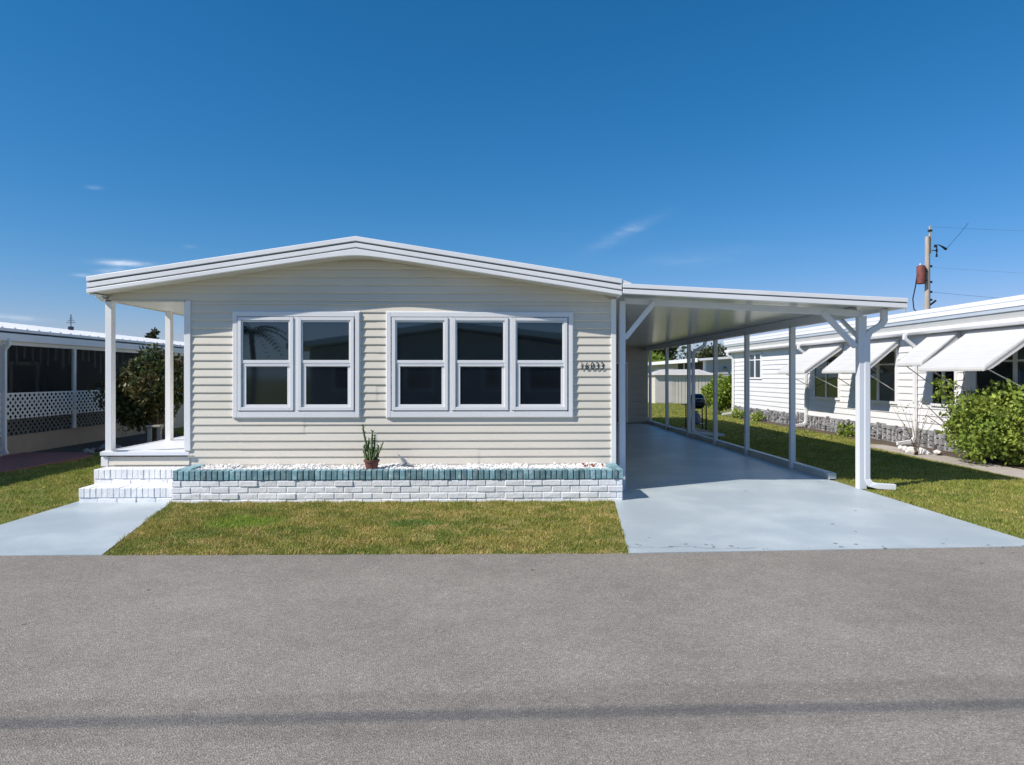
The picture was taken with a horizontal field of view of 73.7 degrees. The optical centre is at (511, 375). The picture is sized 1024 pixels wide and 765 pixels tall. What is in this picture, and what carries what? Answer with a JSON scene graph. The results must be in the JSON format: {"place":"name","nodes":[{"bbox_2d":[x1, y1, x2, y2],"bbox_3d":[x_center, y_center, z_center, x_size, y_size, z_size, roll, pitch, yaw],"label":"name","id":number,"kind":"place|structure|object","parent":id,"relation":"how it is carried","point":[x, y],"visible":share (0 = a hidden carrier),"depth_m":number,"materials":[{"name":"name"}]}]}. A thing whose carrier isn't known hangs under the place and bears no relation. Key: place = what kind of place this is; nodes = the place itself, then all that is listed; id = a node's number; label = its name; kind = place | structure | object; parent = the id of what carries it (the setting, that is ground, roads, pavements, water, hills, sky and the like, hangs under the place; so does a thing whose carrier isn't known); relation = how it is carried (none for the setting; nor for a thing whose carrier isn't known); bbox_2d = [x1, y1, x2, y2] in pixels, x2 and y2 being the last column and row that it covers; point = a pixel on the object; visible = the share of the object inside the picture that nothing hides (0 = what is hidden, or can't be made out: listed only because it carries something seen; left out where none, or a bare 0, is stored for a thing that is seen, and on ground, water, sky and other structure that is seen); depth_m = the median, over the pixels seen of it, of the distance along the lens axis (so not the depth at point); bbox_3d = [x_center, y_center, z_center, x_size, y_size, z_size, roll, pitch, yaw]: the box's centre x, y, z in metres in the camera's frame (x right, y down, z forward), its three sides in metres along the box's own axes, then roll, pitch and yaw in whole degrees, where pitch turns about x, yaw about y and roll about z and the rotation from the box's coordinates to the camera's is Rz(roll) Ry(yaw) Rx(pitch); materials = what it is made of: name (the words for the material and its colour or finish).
{"place":"outdoors","nodes":[
{"label":"outdoors","id":0,"kind":"place"},
{"bbox_2d":[0,452,92,473],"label":"patio","id":1,"kind":"structure","parent":0,"point":[18,461],"depth_m":13.80,"materials":[{"name":"grey concrete"}]},
{"bbox_2d":[0,501,168,555],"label":"front path","id":2,"kind":"structure","parent":0,"point":[78,528],"depth_m":7.57,"materials":[{"name":"grey paint"}]},
{"bbox_2d":[79,466,186,501],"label":"brick steps","id":3,"kind":"structure","parent":2,"relation":"on","point":[135,484],"depth_m":9.35,"materials":[{"name":"white brick"}]},
{"bbox_2d":[0,547,1023,764],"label":"road","id":4,"kind":"structure","parent":0,"point":[914,656],"depth_m":4.10,"materials":[{"name":"grey asphalt"}]},
{"bbox_2d":[0,402,1023,555],"bbox_3d":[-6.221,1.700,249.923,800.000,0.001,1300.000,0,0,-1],"label":"ground","id":5,"kind":"structure","parent":0,"point":[95,454],"depth_m":8.38,"materials":[{"name":"green plant"}]},
{"bbox_2d":[0,322,183,455],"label":"neighbour house","id":6,"kind":"structure","parent":5,"relation":"on","point":[49,376],"depth_m":17.43,"materials":[{"name":"white metal"}]},
{"bbox_2d":[9,361,38,404],"bbox_3d":[-13.754,0.200,19.264,0.040,1.200,1.200,0,0,-1],"label":"inner window","id":7,"kind":"structure","parent":6,"relation":"in","point":[11,363],"depth_m":19.03,"materials":[{"name":"grey"}]},
{"bbox_2d":[66,314,75,329],"bbox_3d":[-13.733,-1.650,21.265,0.280,0.540,0.100,0,0,-1],"label":"tv antenna","id":8,"kind":"object","parent":6,"relation":"on","point":[70,327],"visible":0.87,"depth_m":21.26,"materials":[{"name":"black metal"}]},
{"bbox_2d":[34,432,180,451],"bbox_3d":[-9.296,1.704,17.824,2.900,0.032,5.900,0,0,-1],"label":"soil bed","id":9,"kind":"object","parent":5,"relation":"on","point":[127,441],"visible":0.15,"depth_m":16.95,"materials":[{"name":"brown soil"}]},
{"bbox_2d":[82,444,135,453],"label":"edging stones","id":10,"kind":"object","parent":9,"relation":"on","point":[91,450],"visible":0.2,"depth_m":15.35,"materials":[{"name":"grey stone"}]},
{"bbox_2d":[87,342,183,441],"bbox_3d":[-9.075,0.438,16.709,2.614,2.570,1.790,0,0,24],"label":"bush","id":11,"kind":"object","parent":9,"relation":"on","point":[140,391],"visible":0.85,"depth_m":16.47,"materials":[{"name":"green plant"}]},
{"bbox_2d":[145,327,160,338],"bbox_3d":[-20.801,-0.583,39.598,2.793,4.579,2.591,0,0,-43],"label":"conifer tree","id":12,"kind":"object","parent":5,"relation":"on","point":[154,333],"visible":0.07,"depth_m":39.37,"materials":[{"name":"green plant"}]},
{"bbox_2d":[146,425,163,442],"bbox_3d":[-8.439,1.430,16.135,0.330,0.540,0.200,0,0,-1],"label":"garden stand","id":13,"kind":"object","parent":5,"relation":"on","point":[149,433],"visible":0.76,"depth_m":16.09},
{"bbox_2d":[86,236,630,466],"bbox_3d":[-2.324,-0.134,17.872,7.628,3.668,16.552,0,0,-1],"label":"mobile home","id":14,"kind":"object","parent":5,"relation":"on","point":[321,352],"visible":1,"depth_m":9.92,"materials":[{"name":"beige"}]},
{"bbox_2d":[238,317,293,410],"bbox_3d":[-3.558,-0.175,9.882,0.798,1.350,0.065,0,0,-1],"label":"window","id":15,"kind":"structure","parent":14,"relation":"in","point":[265,344],"depth_m":9.88,"materials":[{"name":"glass"}]},
{"bbox_2d":[298,317,354,410],"bbox_3d":[-2.694,-0.175,9.904,0.808,1.350,0.065,0,0,-1],"label":"window","id":16,"kind":"structure","parent":14,"relation":"in","point":[326,346],"depth_m":9.90,"materials":[{"name":"white plastic"}]},
{"bbox_2d":[392,317,447,409],"bbox_3d":[-1.336,-0.175,9.937,0.811,1.350,0.065,0,0,-1],"label":"window","id":17,"kind":"structure","parent":14,"relation":"in","point":[419,344],"depth_m":9.94,"materials":[{"name":"white plastic"}]},
{"bbox_2d":[452,317,507,409],"bbox_3d":[-0.464,-0.175,9.959,0.814,1.350,0.065,0,0,-1],"label":"window","id":18,"kind":"structure","parent":14,"relation":"in","point":[479,345],"depth_m":9.96,"materials":[{"name":"glass"}]},
{"bbox_2d":[512,318,566,409],"bbox_3d":[0.406,-0.175,9.981,0.804,1.350,0.065,0,0,-1],"label":"window","id":19,"kind":"structure","parent":14,"relation":"in","point":[539,345],"depth_m":9.98,"materials":[{"name":"white plastic"}]},
{"bbox_2d":[172,463,622,502],"bbox_3d":[-1.528,1.505,9.569,6.082,0.479,0.742,0,0,-1],"label":"brick planter","id":20,"kind":"object","parent":5,"relation":"on","point":[192,484],"visible":0.95,"depth_m":9.22,"materials":[{"name":"white painted brick"},{"name":"white gravel"},{"name":"teal brick"}]},
{"bbox_2d":[197,462,607,469],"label":"gravel","id":21,"kind":"structure","parent":20,"relation":"in","point":[387,466],"depth_m":9.74,"materials":[{"name":"white gravel"}]},
{"bbox_2d":[361,424,383,469],"bbox_3d":[-1.954,1.000,9.542,0.236,0.651,0.254,0,0,-43],"label":"potted plant","id":22,"kind":"object","parent":21,"relation":"on","point":[371,460],"visible":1,"depth_m":9.53,"materials":[{"name":"plant"}]},
{"bbox_2d":[396,454,415,466],"bbox_3d":[-1.512,1.197,9.715,0.302,0.194,0.060,0,0,-1],"label":"garden ornament","id":23,"kind":"object","parent":21,"relation":"on","point":[405,462],"visible":0.9,"depth_m":9.70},
{"bbox_2d":[582,463,602,466],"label":"fallen leaves","id":24,"kind":"object","parent":21,"relation":"on","point":[591,464],"visible":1,"depth_m":9.65,"materials":[{"name":"brown plant"}]},
{"bbox_2d":[616,345,647,423],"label":"storage shed","id":25,"kind":"structure","parent":5,"relation":"on","point":[636,384],"depth_m":24.36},
{"bbox_2d":[616,364,625,421],"bbox_3d":[3.676,0.615,24.317,0.760,2.070,0.035,0,0,-1],"label":"door","id":26,"kind":"structure","parent":25,"relation":"in","point":[616,364],"depth_m":24.30,"materials":[{"name":"metal"}]},
{"bbox_2d":[648,350,670,361],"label":"tree","id":27,"kind":"object","parent":5,"relation":"on","point":[656,357],"visible":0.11,"depth_m":66.11,"materials":[{"name":"green plant"}]},
{"bbox_2d":[648,346,679,360],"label":"tree","id":28,"kind":"object","parent":5,"relation":"on","point":[672,355],"visible":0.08,"depth_m":76.48,"materials":[{"name":"green plant"}]},
{"bbox_2d":[648,369,712,402],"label":"garden shed","id":29,"kind":"structure","parent":5,"relation":"on","point":[677,385],"depth_m":42.28,"materials":[{"name":"white metal"}]},
{"bbox_2d":[655,376,672,402],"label":"door","id":30,"kind":"structure","parent":29,"relation":"in","point":[659,380],"depth_m":42.23,"materials":[{"name":"paint"}]},
{"bbox_2d":[680,428,710,431],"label":"paving slab","id":31,"kind":"structure","parent":5,"relation":"on","point":[698,430],"depth_m":20.86,"materials":[{"name":"beige concrete"}]},
{"bbox_2d":[681,394,711,429],"bbox_3d":[5.742,1.128,21.290,0.820,1.144,0.580,0,0,-1],"label":"barrel grill","id":32,"kind":"object","parent":31,"relation":"on","point":[700,401],"visible":0.59,"depth_m":21.17,"materials":[{"name":"black metal"}]},
{"bbox_2d":[695,411,700,423],"bbox_3d":[5.771,1.287,21.350,0.260,0.394,0.260,0,0,-1],"label":"gas bottle","id":33,"kind":"object","parent":32,"relation":"on","point":[697,418],"visible":0.74,"depth_m":21.24,"materials":[{"name":"paint"}]},
{"bbox_2d":[675,343,731,358],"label":"tree","id":34,"kind":"object","parent":5,"relation":"on","point":[705,352],"visible":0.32,"depth_m":93.92,"materials":[{"name":"green plant"}]},
{"bbox_2d":[701,373,731,413],"bbox_3d":[9.356,0.776,30.432,1.846,1.874,1.687,0,0,-1],"label":"round bush","id":35,"kind":"object","parent":5,"relation":"on","point":[724,391],"visible":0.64,"depth_m":30.22,"materials":[{"name":"green plant"}]},
{"bbox_2d":[722,295,1023,460],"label":"white house","id":36,"kind":"structure","parent":5,"relation":"on","point":[822,405],"depth_m":17.82,"materials":[{"name":"white wood"}]},
{"bbox_2d":[750,352,761,378],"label":"window","id":37,"kind":"structure","parent":36,"relation":"in","point":[755,358],"depth_m":26.69,"materials":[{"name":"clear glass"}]},
{"bbox_2d":[777,343,842,387],"bbox_3d":[9.127,-0.286,21.004,1.175,1.349,1.941,0,0,-1],"label":"awning","id":38,"kind":"object","parent":36,"relation":"attached to","point":[811,359],"visible":0.82,"depth_m":20.59,"materials":[{"name":"white metal"}]},
{"bbox_2d":[814,354,840,399],"bbox_3d":[9.699,0.035,21.048,0.060,1.370,1.600,0,0,-1],"label":"window","id":39,"kind":"structure","parent":36,"relation":"in","point":[822,390],"depth_m":21.00,"materials":[{"name":"clear glass"}]},
{"bbox_2d":[822,338,899,390],"bbox_3d":[9.285,-0.291,18.307,0.996,1.338,2.141,0,0,-1],"label":"awning","id":40,"kind":"object","parent":36,"relation":"attached to","point":[843,362],"visible":0.82,"depth_m":18.04,"materials":[{"name":"white metal"}]},
{"bbox_2d":[870,348,897,403],"bbox_3d":[9.770,0.010,18.199,0.060,1.420,1.700,0,0,-1],"label":"window","id":41,"kind":"structure","parent":36,"relation":"in","point":[886,370],"depth_m":17.87,"materials":[{"name":"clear glass"}]},
{"bbox_2d":[896,331,960,385],"bbox_3d":[9.406,-0.396,15.469,0.896,1.248,1.021,0,0,-1],"label":"awning","id":42,"kind":"object","parent":36,"relation":"attached to","point":[930,346],"visible":0.91,"depth_m":15.33,"materials":[{"name":"white metal"}]},
{"bbox_2d":[930,371,958,406],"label":"window","id":43,"kind":"structure","parent":36,"relation":"in","point":[953,375],"depth_m":15.56,"materials":[{"name":"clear glass"}]},
{"bbox_2d":[918,325,1023,391],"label":"awning","id":44,"kind":"object","parent":36,"relation":"attached to","point":[981,349],"visible":0.96,"depth_m":13.48,"materials":[{"name":"white metal"}]},
{"bbox_2d":[974,347,1023,407],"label":"window","id":45,"kind":"structure","parent":36,"relation":"in","point":[1012,368],"depth_m":13.67,"materials":[{"name":"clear glass"}]},
{"bbox_2d":[723,415,1023,469],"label":"planting strip","id":46,"kind":"object","parent":5,"relation":"on","point":[955,455],"visible":0.57,"depth_m":16.57,"materials":[{"name":"brown soil"}]},
{"bbox_2d":[729,407,743,417],"bbox_3d":[9.101,1.501,27.416,0.666,0.533,0.918,0,0,-1],"label":"plant","id":47,"kind":"object","parent":46,"relation":"on","point":[738,413],"visible":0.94,"depth_m":27.37,"materials":[{"name":"green plant"}]},
{"bbox_2d":[750,410,765,420],"bbox_3d":[9.165,1.548,25.604,0.741,0.532,0.922,0,0,-1],"label":"plant","id":48,"kind":"object","parent":46,"relation":"on","point":[757,416],"visible":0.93,"depth_m":25.47,"materials":[{"name":"green plant"}]},
{"bbox_2d":[836,422,854,436],"bbox_3d":[9.412,1.516,19.154,0.623,0.526,0.905,0,0,18],"label":"plant","id":49,"kind":"object","parent":46,"relation":"on","point":[847,430],"visible":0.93,"depth_m":19.07,"materials":[{"name":"green plant"}]},
{"bbox_2d":[893,398,941,454],"bbox_3d":[8.662,1.050,14.558,0.902,1.306,0.540,0,0,39],"label":"bare shrub","id":50,"kind":"object","parent":46,"relation":"in","point":[915,450],"visible":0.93,"depth_m":14.53,"materials":[{"name":"brown plant"}]},
{"bbox_2d":[898,445,941,454],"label":"white rocks","id":51,"kind":"object","parent":46,"relation":"on","point":[906,449],"visible":0.9,"depth_m":14.90,"materials":[{"name":"white stone"}]},
{"bbox_2d":[921,371,1023,465],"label":"bush","id":52,"kind":"object","parent":46,"relation":"in","point":[988,420],"visible":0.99,"depth_m":12.87,"materials":[{"name":"green plant"}]},
{"bbox_2d":[904,226,946,312],"bbox_3d":[20.960,-2.940,34.639,1.901,9.280,1.020,0,0,32],"label":"utility pole","id":53,"kind":"object","parent":5,"relation":"on","point":[922,274],"visible":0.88,"depth_m":34.44,"materials":[{"name":"brown wood"}]},
{"bbox_2d":[0,0,1023,359],"label":"sky","id":54,"kind":"structure","parent":0,"point":[802,146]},
{"bbox_2d":[648,356,731,379],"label":"grey house","id":55,"kind":"structure","parent":0,"point":[705,364],"depth_m":45.37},
{"bbox_2d":[614,423,1023,553],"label":"driveway","id":56,"kind":"structure","parent":0,"point":[686,494],"depth_m":8.59,"materials":[{"name":"grey paint"}]},
{"bbox_2d":[616,283,907,489],"bbox_3d":[3.657,0.202,17.224,4.534,3.036,14.945,0,0,-1],"label":"carport","id":57,"kind":"object","parent":56,"relation":"on","point":[650,318],"visible":0.98,"depth_m":10.62,"materials":[{"name":"white metal"}]},
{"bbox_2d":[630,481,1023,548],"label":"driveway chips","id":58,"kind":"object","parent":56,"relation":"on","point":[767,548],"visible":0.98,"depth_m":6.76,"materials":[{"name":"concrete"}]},
{"bbox_2d":[870,444,1023,478],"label":"side path","id":59,"kind":"structure","parent":0,"point":[1003,470],"depth_m":13.11,"materials":[{"name":"beige concrete"}]}
]}

